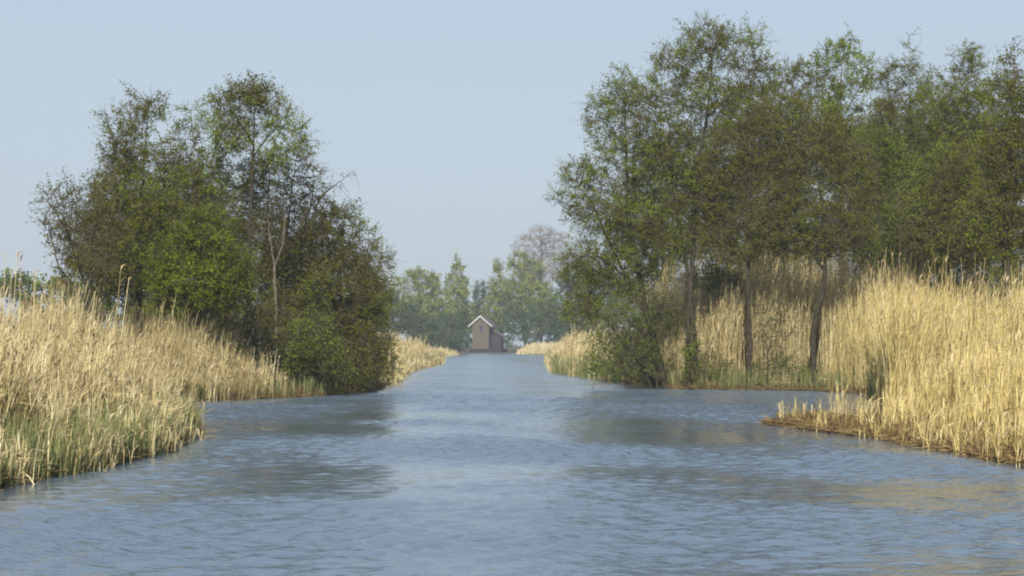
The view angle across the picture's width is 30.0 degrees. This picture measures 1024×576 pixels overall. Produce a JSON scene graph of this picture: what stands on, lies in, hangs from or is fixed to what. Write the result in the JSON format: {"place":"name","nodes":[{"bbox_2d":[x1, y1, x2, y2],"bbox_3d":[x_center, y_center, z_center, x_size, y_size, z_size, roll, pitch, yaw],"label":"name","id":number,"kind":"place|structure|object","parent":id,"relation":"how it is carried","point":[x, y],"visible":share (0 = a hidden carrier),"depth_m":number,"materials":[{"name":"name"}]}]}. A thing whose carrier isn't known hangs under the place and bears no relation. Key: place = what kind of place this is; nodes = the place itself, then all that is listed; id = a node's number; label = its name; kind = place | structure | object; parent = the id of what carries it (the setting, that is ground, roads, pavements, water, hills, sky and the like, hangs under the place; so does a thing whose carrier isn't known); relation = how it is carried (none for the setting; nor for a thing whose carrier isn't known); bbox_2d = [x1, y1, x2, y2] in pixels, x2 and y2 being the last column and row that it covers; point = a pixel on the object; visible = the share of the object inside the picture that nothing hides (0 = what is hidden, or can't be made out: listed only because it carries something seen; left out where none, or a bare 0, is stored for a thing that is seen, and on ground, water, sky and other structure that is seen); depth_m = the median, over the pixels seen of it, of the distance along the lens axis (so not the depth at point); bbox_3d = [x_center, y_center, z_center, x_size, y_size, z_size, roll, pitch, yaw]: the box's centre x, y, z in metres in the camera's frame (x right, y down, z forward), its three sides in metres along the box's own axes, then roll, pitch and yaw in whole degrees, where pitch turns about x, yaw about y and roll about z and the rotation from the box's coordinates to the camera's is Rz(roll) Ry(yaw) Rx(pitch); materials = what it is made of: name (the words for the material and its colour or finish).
{"place":"outdoors","nodes":[
{"label":"outdoors","id":0,"kind":"place"},
{"bbox_2d":[0,353,1023,575],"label":"water","id":1,"kind":"structure","parent":0,"point":[492,464],"depth_m":24.15,"materials":[{"name":"blue liquid"}]},
{"bbox_2d":[13,467,34,484],"bbox_3d":[-6.638,2.564,25.852,0.557,0.500,0.020,0,-2,3],"label":"tall reed","id":2,"kind":"object","parent":1,"relation":"on","point":[27,476],"visible":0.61,"depth_m":25.84,"materials":[{"name":"plant"}]},
{"bbox_2d":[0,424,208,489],"bbox_3d":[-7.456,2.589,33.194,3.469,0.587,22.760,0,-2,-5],"label":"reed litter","id":3,"kind":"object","parent":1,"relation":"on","point":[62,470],"visible":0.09,"depth_m":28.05,"materials":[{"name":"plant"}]},
{"bbox_2d":[177,380,385,400],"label":"reed litter","id":4,"kind":"object","parent":1,"relation":"on","point":[299,393],"visible":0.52,"depth_m":68.91,"materials":[{"name":"brown plant"}]},
{"bbox_2d":[623,376,868,393],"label":"reed litter","id":5,"kind":"object","parent":1,"relation":"on","point":[813,385],"visible":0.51,"depth_m":78.76,"materials":[{"name":"brown plant"}]},
{"bbox_2d":[641,364,878,398],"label":"green shoots","id":6,"kind":"object","parent":1,"relation":"on","point":[729,377],"visible":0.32,"depth_m":78.92,"materials":[{"name":"green plant"}]},
{"bbox_2d":[756,401,1023,467],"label":"reed litter","id":7,"kind":"object","parent":1,"relation":"on","point":[788,421],"visible":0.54,"depth_m":37.85,"materials":[{"name":"brown plant"}]},
{"bbox_2d":[0,0,1023,345],"label":"sky","id":8,"kind":"structure","parent":0,"point":[452,120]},
{"bbox_2d":[198,346,915,427],"bbox_3d":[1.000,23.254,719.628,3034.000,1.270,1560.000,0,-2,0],"label":"ground","id":9,"kind":"structure","parent":0,"point":[509,350],"depth_m":86.46,"materials":[{"name":"soil"}]},
{"bbox_2d":[2,253,8,331],"bbox_3d":[-9.094,1.073,34.023,0.243,3.443,0.234,0,-2,-10],"label":"tall reed","id":10,"kind":"object","parent":9,"relation":"on","point":[5,293],"visible":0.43,"depth_m":34.05,"materials":[{"name":"plant"}]},
{"bbox_2d":[11,250,27,340],"bbox_3d":[-9.161,1.072,35.440,0.365,3.552,0.246,-1,-2,35],"label":"tall reed","id":11,"kind":"object","parent":9,"relation":"on","point":[14,290],"visible":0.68,"depth_m":35.48,"materials":[{"name":"plant"}]},
{"bbox_2d":[31,270,39,348],"bbox_3d":[-9.217,1.241,36.966,0.206,3.238,0.446,1,-2,-28],"label":"tall reed","id":12,"kind":"object","parent":9,"relation":"on","point":[34,301],"visible":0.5,"depth_m":36.94,"materials":[{"name":"plant"}]},
{"bbox_2d":[0,268,123,326],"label":"reeds","id":13,"kind":"object","parent":9,"relation":"on","point":[25,281],"visible":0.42,"depth_m":199.20,"materials":[{"name":"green plant"}]},
{"bbox_2d":[42,289,87,326],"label":"undergrowth bush","id":14,"kind":"object","parent":9,"relation":"on","point":[65,305],"visible":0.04,"depth_m":85.82,"materials":[{"name":"green plant"}]},
{"bbox_2d":[61,280,76,352],"bbox_3d":[-8.929,1.389,38.473,0.282,3.089,0.290,0,-2,0],"label":"tall reed","id":15,"kind":"object","parent":9,"relation":"on","point":[69,313],"visible":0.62,"depth_m":38.55,"materials":[{"name":"plant"}]},
{"bbox_2d":[26,166,134,340],"bbox_3d":[-14.259,-0.121,63.083,3.813,7.727,2.594,0,-2,0],"label":"tree","id":16,"kind":"object","parent":9,"relation":"on","point":[64,222],"visible":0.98,"depth_m":63.00,"materials":[{"name":"green plant"}]},
{"bbox_2d":[81,290,94,347],"bbox_3d":[-8.878,1.485,39.933,0.277,2.925,0.245,0,-2,0],"label":"tall reed","id":17,"kind":"object","parent":9,"relation":"on","point":[85,315],"visible":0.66,"depth_m":40.00,"materials":[{"name":"plant"}]},
{"bbox_2d":[0,387,206,488],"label":"green shoots","id":18,"kind":"object","parent":9,"relation":"on","point":[25,430],"visible":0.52,"depth_m":29.15,"materials":[{"name":"green plant"}]},
{"bbox_2d":[0,292,217,486],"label":"reed bed","id":19,"kind":"object","parent":9,"relation":"on","point":[50,371],"visible":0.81,"depth_m":32.90,"materials":[{"name":"plant"}]},
{"bbox_2d":[113,264,132,351],"bbox_3d":[-8.486,1.246,41.533,0.471,3.549,0.161,1,-2,-19],"label":"tall reed","id":20,"kind":"object","parent":9,"relation":"on","point":[125,303],"visible":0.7,"depth_m":41.56,"materials":[{"name":"plant"}]},
{"bbox_2d":[51,154,195,352],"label":"alder tree","id":21,"kind":"object","parent":9,"relation":"on","point":[151,174],"visible":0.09,"depth_m":83.60,"materials":[{"name":"green plant"}]},
{"bbox_2d":[64,79,203,341],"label":"alder tree","id":22,"kind":"object","parent":9,"relation":"on","point":[154,210],"visible":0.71,"depth_m":67.78,"materials":[{"name":"green plant"}]},
{"bbox_2d":[0,259,290,401],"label":"reed bed","id":23,"kind":"object","parent":9,"relation":"on","point":[193,362],"visible":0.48,"depth_m":63.92,"materials":[{"name":"plant"}]},
{"bbox_2d":[114,293,195,346],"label":"undergrowth bush","id":24,"kind":"object","parent":9,"relation":"on","point":[148,315],"visible":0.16,"depth_m":79.88,"materials":[{"name":"green plant"}]},
{"bbox_2d":[118,153,255,350],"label":"alder tree","id":25,"kind":"object","parent":9,"relation":"on","point":[236,241],"depth_m":85.84,"materials":[{"name":"green plant"}]},
{"bbox_2d":[123,197,263,346],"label":"bush","id":26,"kind":"object","parent":9,"relation":"on","point":[201,284],"visible":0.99,"depth_m":65.51,"materials":[{"name":"green plant"}]},
{"bbox_2d":[148,97,263,343],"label":"alder tree","id":27,"kind":"object","parent":9,"relation":"on","point":[202,174],"visible":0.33,"depth_m":72.03,"materials":[{"name":"green plant"}]},
{"bbox_2d":[172,161,291,360],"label":"alder tree","id":28,"kind":"object","parent":9,"relation":"on","point":[236,191],"visible":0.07,"depth_m":87.84,"materials":[{"name":"green plant"}]},
{"bbox_2d":[213,295,289,372],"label":"undergrowth bush","id":29,"kind":"object","parent":9,"relation":"on","point":[243,331],"visible":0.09,"depth_m":83.86,"materials":[{"name":"green plant"}]},
{"bbox_2d":[186,68,329,366],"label":"alder tree","id":30,"kind":"object","parent":9,"relation":"on","point":[250,100],"visible":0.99,"depth_m":70.02,"materials":[{"name":"green plant"}]},
{"bbox_2d":[211,290,320,384],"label":"willow shrub","id":31,"kind":"object","parent":9,"relation":"on","point":[266,322],"visible":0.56,"depth_m":70.77,"materials":[{"name":"green plant"}]},
{"bbox_2d":[153,370,380,401],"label":"green shoots","id":32,"kind":"object","parent":9,"relation":"on","point":[311,384],"visible":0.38,"depth_m":69.24,"materials":[{"name":"green plant"}]},
{"bbox_2d":[252,169,296,383],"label":"bare tree","id":33,"kind":"object","parent":9,"relation":"on","point":[274,280],"visible":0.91,"depth_m":71.04,"materials":[{"name":"brown plant"}]},
{"bbox_2d":[224,130,355,387],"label":"alder tree","id":34,"kind":"object","parent":9,"relation":"on","point":[302,218],"visible":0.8,"depth_m":72.83,"materials":[{"name":"green plant"}]},
{"bbox_2d":[243,296,362,393],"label":"willow shrub","id":35,"kind":"object","parent":9,"relation":"on","point":[318,352],"visible":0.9,"depth_m":70.01,"materials":[{"name":"green plant"}]},
{"bbox_2d":[253,211,389,354],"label":"alder tree","id":36,"kind":"object","parent":9,"relation":"on","point":[329,265],"visible":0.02,"depth_m":89.73,"materials":[{"name":"green plant"}]},
{"bbox_2d":[308,168,356,365],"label":"bare tree","id":37,"kind":"object","parent":9,"relation":"on","point":[331,187],"visible":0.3,"depth_m":76.14,"materials":[{"name":"brown plant"}]},
{"bbox_2d":[267,196,399,385],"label":"alder tree","id":38,"kind":"object","parent":9,"relation":"on","point":[358,268],"visible":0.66,"depth_m":73.79,"materials":[{"name":"green plant"}]},
{"bbox_2d":[299,296,368,367],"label":"undergrowth bush","id":39,"kind":"object","parent":9,"relation":"on","point":[332,333],"depth_m":87.86,"materials":[{"name":"green plant"}]},
{"bbox_2d":[270,286,405,392],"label":"willow shrub","id":40,"kind":"object","parent":9,"relation":"on","point":[379,357],"visible":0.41,"depth_m":73.69,"materials":[{"name":"green plant"}]},
{"bbox_2d":[271,331,445,382],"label":"reed bed","id":41,"kind":"object","parent":9,"relation":"on","point":[411,347],"visible":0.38,"depth_m":145.00,"materials":[{"name":"plant"}]},
{"bbox_2d":[345,234,407,384],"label":"alder tree","id":42,"kind":"object","parent":9,"relation":"on","point":[389,267],"visible":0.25,"depth_m":82.00,"materials":[{"name":"green plant"}]},
{"bbox_2d":[379,289,446,347],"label":"willow shrub","id":43,"kind":"object","parent":9,"relation":"on","point":[417,325],"visible":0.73,"depth_m":398.69,"materials":[{"name":"green plant"}]},
{"bbox_2d":[390,265,454,335],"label":"poplar tree","id":44,"kind":"object","parent":9,"relation":"on","point":[427,302],"visible":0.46,"depth_m":429.27,"materials":[{"name":"green plant"}]},
{"bbox_2d":[425,345,459,357],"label":"reed bed","id":45,"kind":"object","parent":9,"relation":"on","point":[448,353],"visible":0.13,"depth_m":309.88,"materials":[{"name":"plant"}]},
{"bbox_2d":[429,306,471,350],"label":"willow shrub","id":46,"kind":"object","parent":9,"relation":"on","point":[454,340],"visible":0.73,"depth_m":413.77,"materials":[{"name":"green plant"}]},
{"bbox_2d":[442,252,477,334],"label":"poplar tree","id":47,"kind":"object","parent":9,"relation":"on","point":[462,292],"visible":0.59,"depth_m":439.53,"materials":[{"name":"green plant"}]},
{"bbox_2d":[469,279,490,318],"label":"poplar tree","id":48,"kind":"object","parent":9,"relation":"on","point":[477,290],"visible":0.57,"depth_m":469.48,"materials":[{"name":"green plant"}]},
{"bbox_2d":[468,316,506,351],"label":"water hut","id":49,"kind":"object","parent":9,"relation":"on","point":[487,336],"visible":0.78,"depth_m":402.06,"materials":[{"name":"brick"}]},
{"bbox_2d":[476,257,514,330],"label":"poplar tree","id":50,"kind":"object","parent":9,"relation":"on","point":[493,296],"visible":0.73,"depth_m":439.47,"materials":[{"name":"green plant"}]},
{"bbox_2d":[383,350,620,380],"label":"reeds","id":51,"kind":"object","parent":9,"relation":"on","point":[557,367],"visible":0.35,"depth_m":117.61,"materials":[{"name":"beige plant"}]},
{"bbox_2d":[503,249,560,335],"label":"poplar tree","id":52,"kind":"object","parent":9,"relation":"on","point":[530,293],"visible":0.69,"depth_m":444.10,"materials":[{"name":"green plant"}]},
{"bbox_2d":[495,291,573,350],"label":"willow shrub","id":53,"kind":"object","parent":9,"relation":"on","point":[548,329],"visible":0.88,"depth_m":414.21,"materials":[{"name":"green plant"}]},
{"bbox_2d":[514,337,565,353],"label":"reed bed","id":54,"kind":"object","parent":9,"relation":"on","point":[540,348],"visible":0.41,"depth_m":352.06,"materials":[{"name":"plant"}]},
{"bbox_2d":[508,223,575,342],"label":"bare tree","id":55,"kind":"object","parent":9,"relation":"on","point":[541,252],"visible":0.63,"depth_m":469.75,"materials":[{"name":"grey plant"}]},
{"bbox_2d":[551,259,629,342],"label":"poplar tree","id":56,"kind":"object","parent":9,"relation":"on","point":[563,286],"visible":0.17,"depth_m":418.74,"materials":[{"name":"green plant"}]},
{"bbox_2d":[544,312,645,380],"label":"reed bed","id":57,"kind":"object","parent":9,"relation":"on","point":[569,345],"visible":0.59,"depth_m":128.70,"materials":[{"name":"plant"}]},
{"bbox_2d":[542,60,670,387],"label":"alder tree","id":58,"kind":"object","parent":9,"relation":"on","point":[590,272],"visible":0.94,"depth_m":82.39,"materials":[{"name":"green plant"}]},
{"bbox_2d":[557,283,684,388],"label":"shrub","id":59,"kind":"object","parent":9,"relation":"on","point":[641,349],"visible":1,"depth_m":80.72,"materials":[{"name":"green plant"}]},
{"bbox_2d":[595,131,725,317],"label":"alder tree","id":60,"kind":"object","parent":9,"relation":"on","point":[669,278],"visible":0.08,"depth_m":103.59,"materials":[{"name":"green plant"}]},
{"bbox_2d":[619,5,787,387],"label":"alder tree","id":61,"kind":"object","parent":9,"relation":"on","point":[686,132],"visible":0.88,"depth_m":80.64,"materials":[{"name":"green plant"}]},
{"bbox_2d":[672,314,736,388],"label":"undergrowth bush","id":62,"kind":"object","parent":9,"relation":"on","point":[691,364],"visible":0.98,"depth_m":80.25,"materials":[{"name":"green plant"}]},
{"bbox_2d":[674,257,763,310],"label":"bush","id":63,"kind":"object","parent":9,"relation":"on","point":[714,282],"visible":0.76,"depth_m":83.80,"materials":[{"name":"green plant"}]},
{"bbox_2d":[682,218,764,290],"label":"undergrowth bush","id":64,"kind":"object","parent":9,"relation":"on","point":[699,254],"visible":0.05,"depth_m":98.01,"materials":[{"name":"green plant"}]},
{"bbox_2d":[680,69,816,380],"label":"alder tree","id":65,"kind":"object","parent":9,"relation":"on","point":[728,231],"visible":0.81,"depth_m":79.73,"materials":[{"name":"green plant"}]},
{"bbox_2d":[683,74,813,283],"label":"alder tree","id":66,"kind":"object","parent":9,"relation":"on","point":[707,139],"visible":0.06,"depth_m":105.67,"materials":[{"name":"green plant"}]},
{"bbox_2d":[743,291,805,382],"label":"sapling","id":67,"kind":"object","parent":9,"relation":"on","point":[774,320],"visible":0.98,"depth_m":79.56,"materials":[{"name":"green plant"}]},
{"bbox_2d":[776,401,784,420],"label":"reed tuft","id":68,"kind":"object","parent":9,"relation":"on","point":[780,412],"visible":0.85,"depth_m":44.67,"materials":[{"name":"plant"}]},
{"bbox_2d":[743,350,822,385],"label":"undergrowth bush","id":69,"kind":"object","parent":9,"relation":"on","point":[782,364],"visible":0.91,"depth_m":79.12,"materials":[{"name":"green plant"}]},
{"bbox_2d":[619,217,954,383],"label":"reed bed","id":70,"kind":"object","parent":9,"relation":"on","point":[727,329],"visible":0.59,"depth_m":82.62,"materials":[{"name":"plant"}]},
{"bbox_2d":[754,222,823,298],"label":"undergrowth bush","id":71,"kind":"object","parent":9,"relation":"on","point":[807,255],"visible":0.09,"depth_m":98.90,"materials":[{"name":"green plant"}]},
{"bbox_2d":[733,53,855,283],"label":"alder tree","id":72,"kind":"object","parent":9,"relation":"on","point":[795,71],"visible":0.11,"depth_m":107.81,"materials":[{"name":"green plant"}]},
{"bbox_2d":[738,84,885,383],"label":"alder tree","id":73,"kind":"object","parent":9,"relation":"on","point":[813,234],"visible":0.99,"depth_m":78.79,"materials":[{"name":"green plant"}]},
{"bbox_2d":[827,400,841,416],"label":"reed tuft","id":74,"kind":"object","parent":9,"relation":"on","point":[835,410],"visible":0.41,"depth_m":43.33,"materials":[{"name":"plant"}]},
{"bbox_2d":[804,25,881,285],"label":"alder tree","id":75,"kind":"object","parent":9,"relation":"on","point":[837,87],"visible":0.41,"depth_m":95.15,"materials":[{"name":"green plant"}]},
{"bbox_2d":[843,395,855,414],"bbox_3d":[7.611,2.795,43.012,0.339,1.033,0.326,0,-2,0],"label":"reed tuft","id":76,"kind":"object","parent":9,"relation":"on","point":[845,403],"visible":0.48,"depth_m":43.06,"materials":[{"name":"plant"}]},
{"bbox_2d":[818,218,893,295],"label":"undergrowth bush","id":77,"kind":"object","parent":9,"relation":"on","point":[855,260],"visible":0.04,"depth_m":97.90,"materials":[{"name":"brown plant"}]},
{"bbox_2d":[824,89,914,284],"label":"alder tree","id":78,"kind":"object","parent":9,"relation":"on","point":[878,102],"visible":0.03,"depth_m":110.13,"materials":[{"name":"green plant"}]},
{"bbox_2d":[830,119,940,300],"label":"alder tree","id":79,"kind":"object","parent":9,"relation":"on","point":[891,152],"visible":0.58,"depth_m":83.91,"materials":[{"name":"green plant"}]},
{"bbox_2d":[873,168,932,299],"bbox_3d":[12.974,-0.128,63.053,1.964,7.772,1.461,-1,-2,31],"label":"sapling","id":80,"kind":"object","parent":9,"relation":"on","point":[899,220],"visible":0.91,"depth_m":63.07,"materials":[{"name":"green plant"}]},
{"bbox_2d":[784,315,1023,467],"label":"reed bed","id":81,"kind":"object","parent":9,"relation":"on","point":[968,397],"visible":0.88,"depth_m":38.20,"materials":[{"name":"beige plant"}]},
{"bbox_2d":[854,27,955,286],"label":"alder tree","id":82,"kind":"object","parent":9,"relation":"on","point":[892,111],"visible":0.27,"depth_m":93.93,"materials":[{"name":"green plant"}]},
{"bbox_2d":[823,252,1023,420],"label":"reed bed","id":83,"kind":"object","parent":9,"relation":"on","point":[912,323],"visible":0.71,"depth_m":56.72,"materials":[{"name":"beige plant"}]},
{"bbox_2d":[886,262,965,312],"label":"undergrowth bush","id":84,"kind":"object","parent":9,"relation":"on","point":[953,283],"visible":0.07,"depth_m":95.71,"materials":[{"name":"green plant"}]},
{"bbox_2d":[879,69,995,299],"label":"alder tree","id":85,"kind":"object","parent":9,"relation":"on","point":[940,76],"visible":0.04,"depth_m":106.00,"materials":[{"name":"green plant"}]},
{"bbox_2d":[892,132,1013,302],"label":"alder tree","id":86,"kind":"object","parent":9,"relation":"on","point":[939,248],"visible":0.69,"depth_m":79.77,"materials":[{"name":"green plant"}]},
{"bbox_2d":[913,37,1015,307],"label":"alder tree","id":87,"kind":"object","parent":9,"relation":"on","point":[968,105],"visible":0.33,"depth_m":91.97,"materials":[{"name":"green plant"}]},
{"bbox_2d":[946,35,1023,321],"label":"alder tree","id":88,"kind":"object","parent":9,"relation":"on","point":[1015,137],"visible":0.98,"depth_m":60.95,"materials":[{"name":"green plant"}]},
{"bbox_2d":[946,59,1023,305],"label":"alder tree","id":89,"kind":"object","parent":9,"relation":"on","point":[1018,102],"visible":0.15,"depth_m":103.88,"materials":[{"name":"green plant"}]},
{"bbox_2d":[952,247,1023,310],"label":"undergrowth bush","id":90,"kind":"object","parent":9,"relation":"on","point":[998,269],"visible":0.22,"depth_m":95.00,"materials":[{"name":"green plant"}]}
]}

